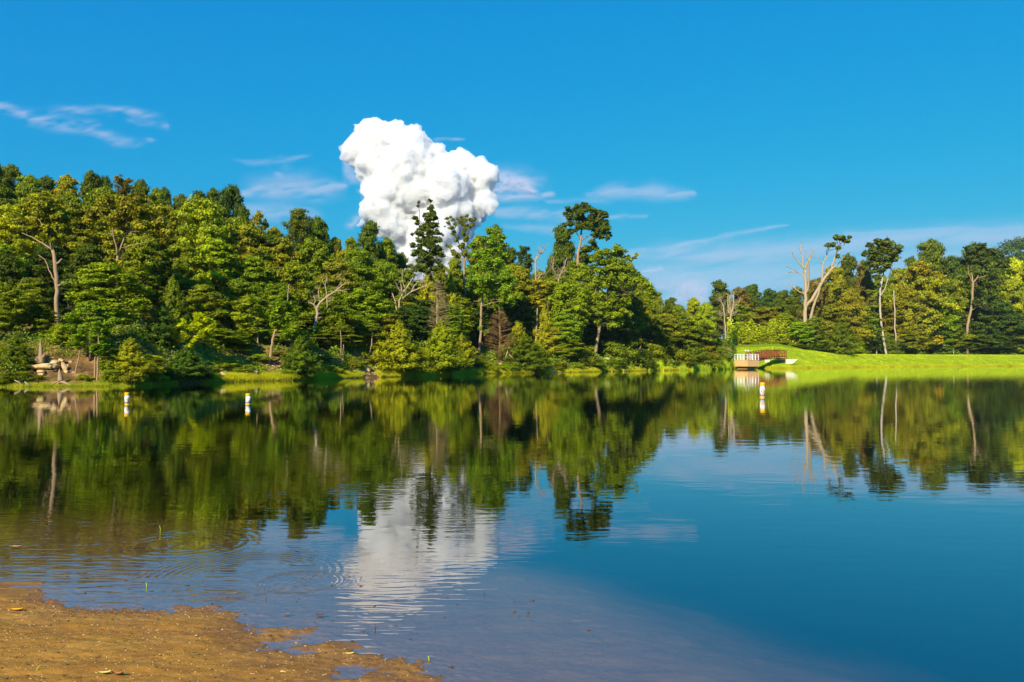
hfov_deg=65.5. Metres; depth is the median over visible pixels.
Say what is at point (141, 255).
broadleaf tree
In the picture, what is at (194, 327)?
sapling
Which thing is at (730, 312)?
dead tree
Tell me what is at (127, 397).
marker buoy
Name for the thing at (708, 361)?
bush
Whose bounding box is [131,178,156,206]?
broadleaf tree
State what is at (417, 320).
broadleaf tree
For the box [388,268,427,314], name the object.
dead tree
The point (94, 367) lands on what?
dead snag
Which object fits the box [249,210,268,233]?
slender tree
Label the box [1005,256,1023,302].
broadleaf tree
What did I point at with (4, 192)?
broadleaf tree
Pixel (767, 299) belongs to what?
broadleaf tree
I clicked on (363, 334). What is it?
broadleaf tree
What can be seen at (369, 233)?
broadleaf tree
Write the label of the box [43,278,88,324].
broadleaf tree
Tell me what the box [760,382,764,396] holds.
marker buoy
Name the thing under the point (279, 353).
bush
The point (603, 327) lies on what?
broadleaf tree
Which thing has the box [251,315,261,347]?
bare sapling
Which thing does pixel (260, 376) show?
shore grass
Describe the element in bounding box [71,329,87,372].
sapling
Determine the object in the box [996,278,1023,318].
broadleaf tree
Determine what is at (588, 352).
bush
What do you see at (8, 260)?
broadleaf tree
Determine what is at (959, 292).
broadleaf tree
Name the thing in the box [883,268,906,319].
broadleaf tree
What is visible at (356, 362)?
bush
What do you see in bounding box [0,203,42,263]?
broadleaf tree
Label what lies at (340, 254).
broadleaf tree
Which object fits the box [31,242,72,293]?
broadleaf tree
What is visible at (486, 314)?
slender tree
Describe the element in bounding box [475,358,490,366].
bush
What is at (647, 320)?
broadleaf tree
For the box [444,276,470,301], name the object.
broadleaf tree
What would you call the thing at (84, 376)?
bush
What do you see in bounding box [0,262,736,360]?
forest undergrowth
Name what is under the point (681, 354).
bush
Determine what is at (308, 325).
broadleaf tree
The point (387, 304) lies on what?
slender tree
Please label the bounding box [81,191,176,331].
forest tree
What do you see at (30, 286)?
broadleaf tree
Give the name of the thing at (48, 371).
rock
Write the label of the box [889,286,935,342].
broadleaf tree
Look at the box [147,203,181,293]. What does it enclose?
broadleaf tree
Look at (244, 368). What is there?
bush
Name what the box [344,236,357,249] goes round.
broadleaf tree
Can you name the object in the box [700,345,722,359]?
bush
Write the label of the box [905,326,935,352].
broadleaf tree
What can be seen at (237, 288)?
broadleaf tree
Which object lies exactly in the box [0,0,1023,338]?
sky
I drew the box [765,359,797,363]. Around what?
bridge abutment
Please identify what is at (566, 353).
broadleaf tree
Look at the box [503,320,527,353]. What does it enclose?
cedar tree
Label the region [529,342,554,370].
cedar tree
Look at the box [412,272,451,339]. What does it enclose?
cedar tree
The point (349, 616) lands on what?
floating specks
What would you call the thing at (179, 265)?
broadleaf tree
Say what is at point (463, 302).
slender tree
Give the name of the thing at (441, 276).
broadleaf tree
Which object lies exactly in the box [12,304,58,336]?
broadleaf tree
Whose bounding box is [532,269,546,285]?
broadleaf tree
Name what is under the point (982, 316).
broadleaf tree
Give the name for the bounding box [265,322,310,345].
broadleaf tree
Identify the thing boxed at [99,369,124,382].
bush
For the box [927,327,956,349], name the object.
broadleaf tree
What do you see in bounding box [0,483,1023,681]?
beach
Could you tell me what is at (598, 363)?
bush
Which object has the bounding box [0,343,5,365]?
cedar tree
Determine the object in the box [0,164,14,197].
broadleaf tree
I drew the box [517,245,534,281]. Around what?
slender tree
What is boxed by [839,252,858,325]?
broadleaf tree
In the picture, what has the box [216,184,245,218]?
broadleaf tree
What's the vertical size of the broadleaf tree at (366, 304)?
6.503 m
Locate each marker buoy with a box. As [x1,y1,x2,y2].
[124,392,129,403]
[245,393,250,403]
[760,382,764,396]
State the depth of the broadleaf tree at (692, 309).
164.97 m
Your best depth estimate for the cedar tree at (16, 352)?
50.70 m
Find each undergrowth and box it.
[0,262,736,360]
[0,314,736,384]
[722,328,1023,354]
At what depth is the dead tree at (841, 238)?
208.32 m
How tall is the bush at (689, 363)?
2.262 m
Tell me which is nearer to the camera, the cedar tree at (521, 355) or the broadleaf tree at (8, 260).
the broadleaf tree at (8, 260)
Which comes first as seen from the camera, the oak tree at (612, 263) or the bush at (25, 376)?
the bush at (25, 376)
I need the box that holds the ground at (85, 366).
[0,273,753,386]
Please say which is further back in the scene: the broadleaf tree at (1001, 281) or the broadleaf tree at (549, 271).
the broadleaf tree at (1001, 281)
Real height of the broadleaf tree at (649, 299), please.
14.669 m
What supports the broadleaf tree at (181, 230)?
on the ground at (85, 366)
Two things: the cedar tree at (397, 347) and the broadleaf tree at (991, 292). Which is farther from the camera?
the broadleaf tree at (991, 292)
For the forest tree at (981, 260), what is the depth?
249.02 m
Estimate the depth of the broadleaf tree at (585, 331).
120.92 m
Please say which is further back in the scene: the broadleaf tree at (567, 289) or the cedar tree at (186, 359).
the broadleaf tree at (567, 289)
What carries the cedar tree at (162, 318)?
on the ground at (85, 366)
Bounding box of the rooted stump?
[51,369,70,384]
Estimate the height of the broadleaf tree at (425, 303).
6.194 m
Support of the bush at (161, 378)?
on the ground at (85, 366)
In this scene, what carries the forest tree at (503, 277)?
on the ground at (85, 366)
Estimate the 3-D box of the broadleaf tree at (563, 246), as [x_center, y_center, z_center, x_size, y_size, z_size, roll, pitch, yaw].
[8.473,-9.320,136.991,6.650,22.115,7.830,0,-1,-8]
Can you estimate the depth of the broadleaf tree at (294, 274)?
78.21 m
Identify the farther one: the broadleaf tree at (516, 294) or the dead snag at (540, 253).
the dead snag at (540, 253)
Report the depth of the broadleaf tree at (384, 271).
94.85 m
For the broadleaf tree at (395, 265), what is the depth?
100.88 m
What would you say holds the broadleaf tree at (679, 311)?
on the ground at (85, 366)
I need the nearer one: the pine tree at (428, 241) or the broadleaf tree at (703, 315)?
the pine tree at (428, 241)
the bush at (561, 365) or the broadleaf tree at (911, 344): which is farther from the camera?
the broadleaf tree at (911, 344)
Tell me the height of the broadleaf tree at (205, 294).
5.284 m
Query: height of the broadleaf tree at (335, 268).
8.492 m
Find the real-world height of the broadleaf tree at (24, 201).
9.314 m
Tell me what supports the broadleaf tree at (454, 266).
on the ground at (85, 366)
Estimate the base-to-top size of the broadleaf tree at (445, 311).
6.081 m
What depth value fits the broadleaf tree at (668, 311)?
150.95 m
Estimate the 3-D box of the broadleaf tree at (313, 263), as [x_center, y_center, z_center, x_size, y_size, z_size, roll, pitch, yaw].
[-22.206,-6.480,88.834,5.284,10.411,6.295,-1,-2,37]
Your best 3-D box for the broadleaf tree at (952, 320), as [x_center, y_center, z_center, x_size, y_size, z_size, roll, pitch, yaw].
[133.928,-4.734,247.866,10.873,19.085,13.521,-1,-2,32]
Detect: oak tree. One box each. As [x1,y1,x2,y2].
[562,202,612,346]
[588,244,657,355]
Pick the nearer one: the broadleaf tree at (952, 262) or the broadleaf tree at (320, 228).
the broadleaf tree at (320, 228)
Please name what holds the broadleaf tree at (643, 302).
on the ground at (85, 366)
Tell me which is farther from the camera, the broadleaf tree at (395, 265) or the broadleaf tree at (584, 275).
the broadleaf tree at (584, 275)
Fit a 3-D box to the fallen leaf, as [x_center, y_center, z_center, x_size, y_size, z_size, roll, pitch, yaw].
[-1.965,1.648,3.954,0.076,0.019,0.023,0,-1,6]
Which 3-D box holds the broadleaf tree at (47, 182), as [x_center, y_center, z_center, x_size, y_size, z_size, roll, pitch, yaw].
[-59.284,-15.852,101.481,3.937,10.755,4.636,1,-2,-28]
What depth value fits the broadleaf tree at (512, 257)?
135.07 m
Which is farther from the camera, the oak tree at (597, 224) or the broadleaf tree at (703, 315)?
the broadleaf tree at (703, 315)
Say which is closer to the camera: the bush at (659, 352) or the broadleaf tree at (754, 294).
the bush at (659, 352)
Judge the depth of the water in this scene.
15.56 m
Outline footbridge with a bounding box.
[746,350,786,360]
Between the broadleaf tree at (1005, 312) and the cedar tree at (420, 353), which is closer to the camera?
the cedar tree at (420, 353)
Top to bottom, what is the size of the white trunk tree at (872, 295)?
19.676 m
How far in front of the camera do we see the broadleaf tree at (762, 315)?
214.15 m
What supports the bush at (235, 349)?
on the ground at (85, 366)
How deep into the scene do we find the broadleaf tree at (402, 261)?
114.22 m
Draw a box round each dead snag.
[32,340,44,363]
[94,357,95,377]
[531,245,545,280]
[549,255,568,281]
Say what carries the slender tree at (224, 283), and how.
on the ground at (85, 366)
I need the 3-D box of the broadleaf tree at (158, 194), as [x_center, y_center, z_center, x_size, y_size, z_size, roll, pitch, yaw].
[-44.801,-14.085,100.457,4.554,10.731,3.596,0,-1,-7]
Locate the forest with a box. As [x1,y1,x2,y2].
[944,236,1023,275]
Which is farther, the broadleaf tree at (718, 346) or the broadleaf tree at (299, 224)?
the broadleaf tree at (718, 346)
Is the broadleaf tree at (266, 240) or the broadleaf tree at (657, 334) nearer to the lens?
the broadleaf tree at (266, 240)
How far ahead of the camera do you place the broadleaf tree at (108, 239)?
76.36 m
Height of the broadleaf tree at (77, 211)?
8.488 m
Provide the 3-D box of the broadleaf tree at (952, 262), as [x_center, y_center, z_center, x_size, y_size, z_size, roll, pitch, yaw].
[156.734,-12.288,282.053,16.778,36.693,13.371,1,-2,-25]
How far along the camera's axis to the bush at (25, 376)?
49.32 m
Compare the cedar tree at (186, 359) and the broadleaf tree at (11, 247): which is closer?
the cedar tree at (186, 359)
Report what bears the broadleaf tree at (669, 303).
on the ground at (85, 366)
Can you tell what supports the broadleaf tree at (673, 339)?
on the ground at (85, 366)
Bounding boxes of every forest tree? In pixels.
[14,190,74,322]
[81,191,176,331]
[264,284,298,362]
[444,214,475,293]
[464,226,519,353]
[900,260,946,351]
[963,242,1011,354]
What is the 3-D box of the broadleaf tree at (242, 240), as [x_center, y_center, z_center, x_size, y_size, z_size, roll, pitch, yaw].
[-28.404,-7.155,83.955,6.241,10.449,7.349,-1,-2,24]
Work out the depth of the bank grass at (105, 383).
49.29 m
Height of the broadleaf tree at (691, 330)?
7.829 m
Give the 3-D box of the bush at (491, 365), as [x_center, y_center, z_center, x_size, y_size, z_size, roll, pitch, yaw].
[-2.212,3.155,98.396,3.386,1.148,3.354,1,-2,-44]
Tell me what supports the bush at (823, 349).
on the ground at (85, 366)
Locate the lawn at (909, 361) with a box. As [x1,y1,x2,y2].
[733,344,1023,368]
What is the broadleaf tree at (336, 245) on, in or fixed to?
on the ground at (85, 366)
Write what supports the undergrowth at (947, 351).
on the ground at (85, 366)
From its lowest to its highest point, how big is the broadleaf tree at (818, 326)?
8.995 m
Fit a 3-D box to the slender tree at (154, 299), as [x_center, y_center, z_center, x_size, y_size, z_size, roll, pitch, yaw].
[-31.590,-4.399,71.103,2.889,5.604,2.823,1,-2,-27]
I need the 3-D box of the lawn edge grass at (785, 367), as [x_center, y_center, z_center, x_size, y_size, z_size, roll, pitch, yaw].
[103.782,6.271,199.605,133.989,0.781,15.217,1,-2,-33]
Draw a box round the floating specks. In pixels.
[66,574,589,676]
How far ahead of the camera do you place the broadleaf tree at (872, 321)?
223.03 m
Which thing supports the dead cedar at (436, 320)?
on the ground at (85, 366)
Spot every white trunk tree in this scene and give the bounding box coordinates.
[860,236,904,353]
[865,289,878,353]
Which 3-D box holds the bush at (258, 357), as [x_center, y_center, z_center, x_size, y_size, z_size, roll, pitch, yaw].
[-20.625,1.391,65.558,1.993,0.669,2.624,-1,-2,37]
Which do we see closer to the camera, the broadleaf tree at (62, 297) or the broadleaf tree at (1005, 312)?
the broadleaf tree at (62, 297)
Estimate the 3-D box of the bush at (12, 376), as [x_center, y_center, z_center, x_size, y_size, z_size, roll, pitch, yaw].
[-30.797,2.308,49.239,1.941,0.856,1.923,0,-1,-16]
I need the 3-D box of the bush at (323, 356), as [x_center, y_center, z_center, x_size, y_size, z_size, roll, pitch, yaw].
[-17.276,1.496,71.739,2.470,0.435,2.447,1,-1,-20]
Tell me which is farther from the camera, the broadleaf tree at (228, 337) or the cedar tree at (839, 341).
the cedar tree at (839, 341)
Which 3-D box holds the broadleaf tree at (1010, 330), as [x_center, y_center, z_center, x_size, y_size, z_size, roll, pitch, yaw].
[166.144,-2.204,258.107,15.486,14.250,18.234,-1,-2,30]
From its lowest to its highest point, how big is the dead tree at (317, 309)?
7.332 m
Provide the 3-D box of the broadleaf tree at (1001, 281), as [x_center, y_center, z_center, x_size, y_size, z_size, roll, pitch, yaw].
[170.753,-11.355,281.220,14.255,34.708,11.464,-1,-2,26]
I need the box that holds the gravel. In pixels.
[0,595,432,681]
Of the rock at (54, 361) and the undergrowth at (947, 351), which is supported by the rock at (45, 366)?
the rock at (54, 361)
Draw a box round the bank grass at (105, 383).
[0,377,178,386]
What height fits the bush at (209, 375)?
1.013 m
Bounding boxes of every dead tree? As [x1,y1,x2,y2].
[307,272,348,341]
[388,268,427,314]
[716,292,728,337]
[723,289,740,320]
[785,234,851,348]
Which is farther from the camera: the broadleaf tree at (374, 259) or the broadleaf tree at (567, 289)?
the broadleaf tree at (567, 289)
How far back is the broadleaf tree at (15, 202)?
82.82 m
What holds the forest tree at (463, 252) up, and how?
on the ground at (85, 366)
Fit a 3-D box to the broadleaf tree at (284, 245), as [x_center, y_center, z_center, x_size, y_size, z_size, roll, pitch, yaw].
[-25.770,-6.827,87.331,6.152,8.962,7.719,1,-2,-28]
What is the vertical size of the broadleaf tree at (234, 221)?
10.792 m
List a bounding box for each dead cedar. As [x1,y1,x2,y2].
[428,281,452,329]
[481,310,516,358]
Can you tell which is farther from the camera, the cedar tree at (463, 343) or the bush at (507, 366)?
the bush at (507, 366)
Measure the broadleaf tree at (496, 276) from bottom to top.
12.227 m
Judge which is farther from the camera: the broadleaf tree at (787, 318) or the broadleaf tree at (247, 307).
the broadleaf tree at (787, 318)
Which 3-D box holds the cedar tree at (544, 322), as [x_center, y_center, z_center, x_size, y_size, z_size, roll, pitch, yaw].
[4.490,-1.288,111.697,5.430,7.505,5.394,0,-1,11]
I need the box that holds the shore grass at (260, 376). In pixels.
[200,358,734,382]
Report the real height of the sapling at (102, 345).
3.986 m
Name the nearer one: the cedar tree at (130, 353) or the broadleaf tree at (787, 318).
the cedar tree at (130, 353)
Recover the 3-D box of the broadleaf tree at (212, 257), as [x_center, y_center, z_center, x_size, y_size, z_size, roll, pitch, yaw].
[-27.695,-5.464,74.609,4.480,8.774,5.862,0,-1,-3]
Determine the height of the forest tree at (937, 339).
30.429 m
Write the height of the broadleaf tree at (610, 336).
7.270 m
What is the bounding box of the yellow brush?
[727,317,797,346]
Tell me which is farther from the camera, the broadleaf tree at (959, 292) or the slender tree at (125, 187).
the broadleaf tree at (959, 292)
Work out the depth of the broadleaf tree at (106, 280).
56.03 m
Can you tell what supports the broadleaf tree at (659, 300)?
on the ground at (85, 366)
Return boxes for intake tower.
[734,354,758,368]
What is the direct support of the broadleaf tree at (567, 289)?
on the ground at (85, 366)
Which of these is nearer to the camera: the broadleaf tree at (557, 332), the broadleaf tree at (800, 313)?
the broadleaf tree at (557, 332)
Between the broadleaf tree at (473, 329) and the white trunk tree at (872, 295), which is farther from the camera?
the white trunk tree at (872, 295)
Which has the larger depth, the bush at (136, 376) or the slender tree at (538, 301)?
the slender tree at (538, 301)
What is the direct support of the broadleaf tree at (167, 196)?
on the ground at (85, 366)
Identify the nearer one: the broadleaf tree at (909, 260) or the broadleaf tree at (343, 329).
the broadleaf tree at (343, 329)
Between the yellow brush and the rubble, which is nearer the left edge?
the rubble
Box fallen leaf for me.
[111,671,123,674]
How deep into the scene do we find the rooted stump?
49.19 m
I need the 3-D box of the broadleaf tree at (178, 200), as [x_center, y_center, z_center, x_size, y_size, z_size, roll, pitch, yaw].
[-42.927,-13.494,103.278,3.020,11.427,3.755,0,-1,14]
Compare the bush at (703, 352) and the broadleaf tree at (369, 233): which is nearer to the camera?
the broadleaf tree at (369, 233)
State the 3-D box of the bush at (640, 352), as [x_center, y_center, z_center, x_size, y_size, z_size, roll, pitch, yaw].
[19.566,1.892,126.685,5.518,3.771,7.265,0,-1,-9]
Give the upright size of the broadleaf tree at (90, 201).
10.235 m
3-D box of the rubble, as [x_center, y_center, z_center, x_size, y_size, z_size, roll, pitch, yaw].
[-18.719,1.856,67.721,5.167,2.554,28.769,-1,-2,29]
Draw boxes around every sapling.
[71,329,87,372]
[88,320,111,380]
[167,311,215,350]
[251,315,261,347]
[340,331,343,363]
[535,308,537,342]
[893,290,896,353]
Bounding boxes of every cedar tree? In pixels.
[0,333,39,371]
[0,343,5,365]
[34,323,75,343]
[99,337,163,376]
[141,302,185,345]
[153,275,190,338]
[164,346,214,377]
[279,334,326,376]
[362,319,437,373]
[400,342,435,371]
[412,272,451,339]
[421,320,473,372]
[441,273,470,334]
[452,333,486,365]
[500,334,554,370]
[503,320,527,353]
[527,306,562,355]
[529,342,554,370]
[822,320,865,354]
[846,330,869,353]
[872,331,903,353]
[1015,333,1023,353]
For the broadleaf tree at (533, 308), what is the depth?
116.72 m
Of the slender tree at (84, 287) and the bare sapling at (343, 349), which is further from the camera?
the bare sapling at (343, 349)
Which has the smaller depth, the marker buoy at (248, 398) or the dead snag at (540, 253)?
the marker buoy at (248, 398)
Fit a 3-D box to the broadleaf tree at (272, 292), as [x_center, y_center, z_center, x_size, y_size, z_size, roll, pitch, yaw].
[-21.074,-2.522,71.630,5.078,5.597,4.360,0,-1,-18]
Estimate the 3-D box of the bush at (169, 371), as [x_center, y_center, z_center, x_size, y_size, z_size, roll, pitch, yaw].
[-23.393,2.290,54.491,1.776,1.181,2.339,0,-1,6]
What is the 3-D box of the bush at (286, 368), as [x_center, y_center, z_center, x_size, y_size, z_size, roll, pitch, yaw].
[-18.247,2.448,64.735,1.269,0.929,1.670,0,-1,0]
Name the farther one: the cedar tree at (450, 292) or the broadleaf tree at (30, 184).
the cedar tree at (450, 292)
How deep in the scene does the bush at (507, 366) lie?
99.66 m
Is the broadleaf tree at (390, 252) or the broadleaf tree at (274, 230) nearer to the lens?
the broadleaf tree at (274, 230)
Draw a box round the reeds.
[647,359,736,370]
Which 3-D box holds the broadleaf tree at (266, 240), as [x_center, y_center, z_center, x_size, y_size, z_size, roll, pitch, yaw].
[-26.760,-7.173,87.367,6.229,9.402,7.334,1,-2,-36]
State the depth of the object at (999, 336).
251.69 m
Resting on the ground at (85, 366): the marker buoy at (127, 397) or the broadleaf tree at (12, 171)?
the broadleaf tree at (12, 171)
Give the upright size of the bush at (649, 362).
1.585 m
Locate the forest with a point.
(1017, 245)
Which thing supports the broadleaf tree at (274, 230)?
on the ground at (85, 366)
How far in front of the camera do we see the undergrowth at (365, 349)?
64.76 m
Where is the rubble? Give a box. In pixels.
[165,346,382,380]
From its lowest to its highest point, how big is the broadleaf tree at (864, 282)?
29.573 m
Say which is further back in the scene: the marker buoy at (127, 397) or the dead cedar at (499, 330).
the dead cedar at (499, 330)
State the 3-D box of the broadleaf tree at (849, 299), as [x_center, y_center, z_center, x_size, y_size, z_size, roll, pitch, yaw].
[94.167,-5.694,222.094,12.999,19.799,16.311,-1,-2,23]
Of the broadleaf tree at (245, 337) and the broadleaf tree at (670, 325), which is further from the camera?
the broadleaf tree at (670, 325)
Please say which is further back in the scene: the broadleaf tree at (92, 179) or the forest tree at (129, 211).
the broadleaf tree at (92, 179)
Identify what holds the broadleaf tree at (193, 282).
on the ground at (85, 366)
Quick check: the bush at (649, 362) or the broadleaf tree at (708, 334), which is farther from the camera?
the broadleaf tree at (708, 334)
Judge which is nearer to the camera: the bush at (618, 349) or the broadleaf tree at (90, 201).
the broadleaf tree at (90, 201)
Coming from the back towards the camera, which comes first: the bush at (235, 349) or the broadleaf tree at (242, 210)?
the broadleaf tree at (242, 210)
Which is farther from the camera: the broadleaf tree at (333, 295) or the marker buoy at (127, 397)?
the broadleaf tree at (333, 295)
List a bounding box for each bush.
[0,372,27,383]
[0,375,11,382]
[11,371,46,379]
[72,374,95,379]
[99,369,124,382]
[117,366,148,383]
[144,373,170,382]
[161,366,184,380]
[197,370,214,379]
[207,365,221,372]
[214,360,240,367]
[217,346,252,352]
[230,364,255,372]
[248,354,278,360]
[267,351,288,355]
[280,365,292,372]
[314,355,333,359]
[321,364,345,372]
[337,365,348,368]
[344,356,367,367]
[365,359,379,362]
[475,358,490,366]
[481,362,505,370]
[500,363,518,370]
[550,361,569,369]
[567,362,584,366]
[571,345,597,363]
[582,358,605,367]
[601,341,642,362]
[606,358,627,367]
[624,342,654,363]
[635,359,660,368]
[645,343,667,362]
[659,345,700,362]
[672,356,698,365]
[682,347,711,362]
[698,356,723,367]
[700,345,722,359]
[715,348,734,364]
[802,340,826,350]
[811,347,829,350]
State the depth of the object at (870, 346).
222.16 m
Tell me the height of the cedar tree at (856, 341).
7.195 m
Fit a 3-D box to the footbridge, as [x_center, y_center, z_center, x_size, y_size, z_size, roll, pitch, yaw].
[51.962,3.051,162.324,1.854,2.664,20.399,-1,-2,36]
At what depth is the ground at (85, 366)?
59.47 m
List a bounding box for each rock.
[29,363,60,368]
[36,369,60,373]
[48,359,60,364]
[61,362,67,370]
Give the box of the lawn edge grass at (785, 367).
[760,364,1023,368]
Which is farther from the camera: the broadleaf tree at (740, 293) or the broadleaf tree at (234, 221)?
the broadleaf tree at (740, 293)
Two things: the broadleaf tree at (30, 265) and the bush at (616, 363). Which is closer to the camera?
the broadleaf tree at (30, 265)
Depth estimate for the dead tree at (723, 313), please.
191.21 m
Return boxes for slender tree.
[31,264,59,309]
[64,285,90,310]
[112,174,134,196]
[117,270,157,329]
[142,261,172,307]
[160,283,193,319]
[213,277,234,328]
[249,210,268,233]
[376,298,394,313]
[445,305,468,342]
[449,297,475,340]
[471,307,498,346]
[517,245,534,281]
[527,279,552,329]
[878,300,906,339]
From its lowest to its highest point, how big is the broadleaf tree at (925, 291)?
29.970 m
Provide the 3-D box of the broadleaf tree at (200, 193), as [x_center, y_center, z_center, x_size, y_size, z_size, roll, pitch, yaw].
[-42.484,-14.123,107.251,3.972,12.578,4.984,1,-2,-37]
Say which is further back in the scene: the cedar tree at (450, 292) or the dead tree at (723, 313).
the dead tree at (723, 313)
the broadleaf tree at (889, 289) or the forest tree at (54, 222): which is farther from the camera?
the broadleaf tree at (889, 289)
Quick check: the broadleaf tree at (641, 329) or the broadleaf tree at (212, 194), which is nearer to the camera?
the broadleaf tree at (212, 194)
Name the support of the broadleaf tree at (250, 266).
on the ground at (85, 366)
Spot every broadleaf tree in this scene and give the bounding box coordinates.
[0,163,22,200]
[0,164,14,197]
[0,183,15,244]
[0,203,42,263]
[0,242,32,285]
[0,249,25,286]
[0,282,35,339]
[8,198,28,243]
[11,277,63,315]
[12,253,45,286]
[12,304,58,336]
[15,174,41,200]
[17,192,67,248]
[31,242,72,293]
[38,174,55,195]
[39,202,103,262]
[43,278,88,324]
[52,174,83,204]
[56,300,120,361]
[58,192,83,257]
[60,261,152,338]
[62,243,109,286]
[78,169,102,198]
[81,186,123,261]
[90,195,178,268]
[96,175,116,190]
[98,348,127,371]
[122,234,171,317]
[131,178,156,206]
[135,355,166,378]
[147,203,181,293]
[150,186,167,206]
[160,186,172,207]
[160,243,200,294]
[164,280,200,317]
[171,194,231,283]
[172,193,186,210]
[177,218,195,247]
[181,283,230,332]
[186,237,241,293]
[191,190,205,222]
[202,328,241,345]
[206,187,218,202]
[211,292,233,323]
[212,278,265,327]
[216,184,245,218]
[217,330,251,346]
[220,223,274,282]
[223,215,266,252]
[230,254,282,308]
[230,295,266,341]
[235,203,250,221]
[251,226,266,247]
[255,282,303,328]
[257,232,296,278]
[264,238,306,280]
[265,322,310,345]
[266,226,286,241]
[269,260,322,320]
[280,207,314,253]
[292,237,338,300]
[296,299,363,335]
[298,301,326,335]
[305,330,349,348]
[309,215,333,256]
[313,260,362,309]
[313,285,350,308]
[328,237,341,256]
[332,324,361,345]
[333,248,362,287]
[339,248,385,296]
[340,287,396,334]
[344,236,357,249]
[351,321,385,350]
[357,220,384,258]
[364,260,415,335]
[370,256,389,298]
[376,313,412,339]
[380,236,397,268]
[383,259,397,297]
[391,287,417,308]
[392,304,434,344]
[393,306,433,340]
[395,252,413,269]
[395,268,423,303]
[416,298,449,340]
[432,266,448,287]
[435,284,446,300]
[439,302,456,331]
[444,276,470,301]
[446,256,462,278]
[455,265,495,333]
[465,306,489,342]
[467,234,487,264]
[469,284,498,330]
[485,267,510,336]
[486,224,507,267]
[490,280,532,342]
[492,306,526,344]
[497,298,536,336]
[504,246,520,266]
[505,263,534,294]
[509,265,535,306]
[523,305,552,338]
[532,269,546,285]
[534,278,572,316]
[539,326,568,356]
[542,312,583,357]
[545,259,552,278]
[546,279,592,338]
[548,222,577,280]
[551,336,584,361]
[553,260,600,330]
[567,320,594,342]
[577,316,605,347]
[585,297,613,346]
[590,318,629,354]
[594,292,641,340]
[605,281,643,345]
[614,262,636,294]
[619,310,649,346]
[626,298,654,348]
[632,278,663,322]
[633,304,665,347]
[637,323,672,351]
[654,291,664,305]
[656,313,684,346]
[662,297,676,315]
[662,308,678,327]
[662,329,683,345]
[670,304,694,324]
[672,319,718,350]
[685,297,701,323]
[694,302,717,331]
[694,324,720,350]
[708,279,736,337]
[710,337,728,353]
[726,304,754,333]
[731,286,753,320]
[742,283,762,308]
[746,306,781,328]
[749,288,781,314]
[765,313,801,325]
[767,290,800,325]
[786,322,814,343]
[789,286,807,320]
[796,277,839,330]
[796,301,824,326]
[803,317,829,343]
[811,304,854,338]
[824,265,846,305]
[830,286,873,342]
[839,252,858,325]
[851,259,876,311]
[854,304,883,342]
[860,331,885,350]
[871,285,883,331]
[874,274,897,336]
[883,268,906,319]
[885,261,967,351]
[887,328,920,350]
[888,267,912,342]
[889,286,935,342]
[903,255,916,270]
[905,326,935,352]
[916,238,951,296]
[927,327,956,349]
[931,297,961,354]
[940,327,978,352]
[944,277,974,324]
[945,255,971,278]
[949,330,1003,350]
[951,241,1002,301]
[956,301,1005,352]
[978,299,1023,341]
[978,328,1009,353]
[989,261,1012,332]
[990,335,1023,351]
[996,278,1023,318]
[999,313,1023,347]
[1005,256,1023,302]
[1019,267,1023,312]
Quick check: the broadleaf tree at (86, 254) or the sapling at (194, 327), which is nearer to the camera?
the sapling at (194, 327)
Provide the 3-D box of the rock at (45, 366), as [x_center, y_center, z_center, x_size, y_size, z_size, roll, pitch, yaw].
[-30.152,1.633,51.441,1.890,0.402,1.239,0,-1,0]
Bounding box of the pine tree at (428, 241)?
[409,199,446,298]
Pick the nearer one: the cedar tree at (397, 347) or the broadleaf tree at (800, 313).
the cedar tree at (397, 347)
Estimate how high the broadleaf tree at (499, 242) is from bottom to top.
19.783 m
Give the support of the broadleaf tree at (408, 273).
on the ground at (85, 366)
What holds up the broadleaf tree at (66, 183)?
on the ground at (85, 366)
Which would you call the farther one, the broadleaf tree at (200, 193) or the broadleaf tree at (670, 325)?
the broadleaf tree at (670, 325)
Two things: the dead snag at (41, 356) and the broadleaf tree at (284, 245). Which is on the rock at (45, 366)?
the dead snag at (41, 356)
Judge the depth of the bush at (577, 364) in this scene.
109.59 m
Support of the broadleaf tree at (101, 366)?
on the ground at (85, 366)
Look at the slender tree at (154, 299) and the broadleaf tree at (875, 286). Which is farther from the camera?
the broadleaf tree at (875, 286)
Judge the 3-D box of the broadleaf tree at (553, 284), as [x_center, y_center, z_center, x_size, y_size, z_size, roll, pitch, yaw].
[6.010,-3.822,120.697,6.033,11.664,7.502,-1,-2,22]
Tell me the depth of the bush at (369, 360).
78.11 m
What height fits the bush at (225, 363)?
0.605 m
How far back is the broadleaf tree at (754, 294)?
239.41 m
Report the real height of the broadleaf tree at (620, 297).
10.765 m
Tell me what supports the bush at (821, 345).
on the lawn at (909, 361)
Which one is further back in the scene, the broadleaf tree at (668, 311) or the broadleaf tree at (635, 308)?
the broadleaf tree at (668, 311)
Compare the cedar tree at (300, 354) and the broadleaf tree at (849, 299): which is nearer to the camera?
the cedar tree at (300, 354)
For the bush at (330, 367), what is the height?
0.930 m
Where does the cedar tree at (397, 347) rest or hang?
on the ground at (85, 366)
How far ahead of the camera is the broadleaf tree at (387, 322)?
84.10 m

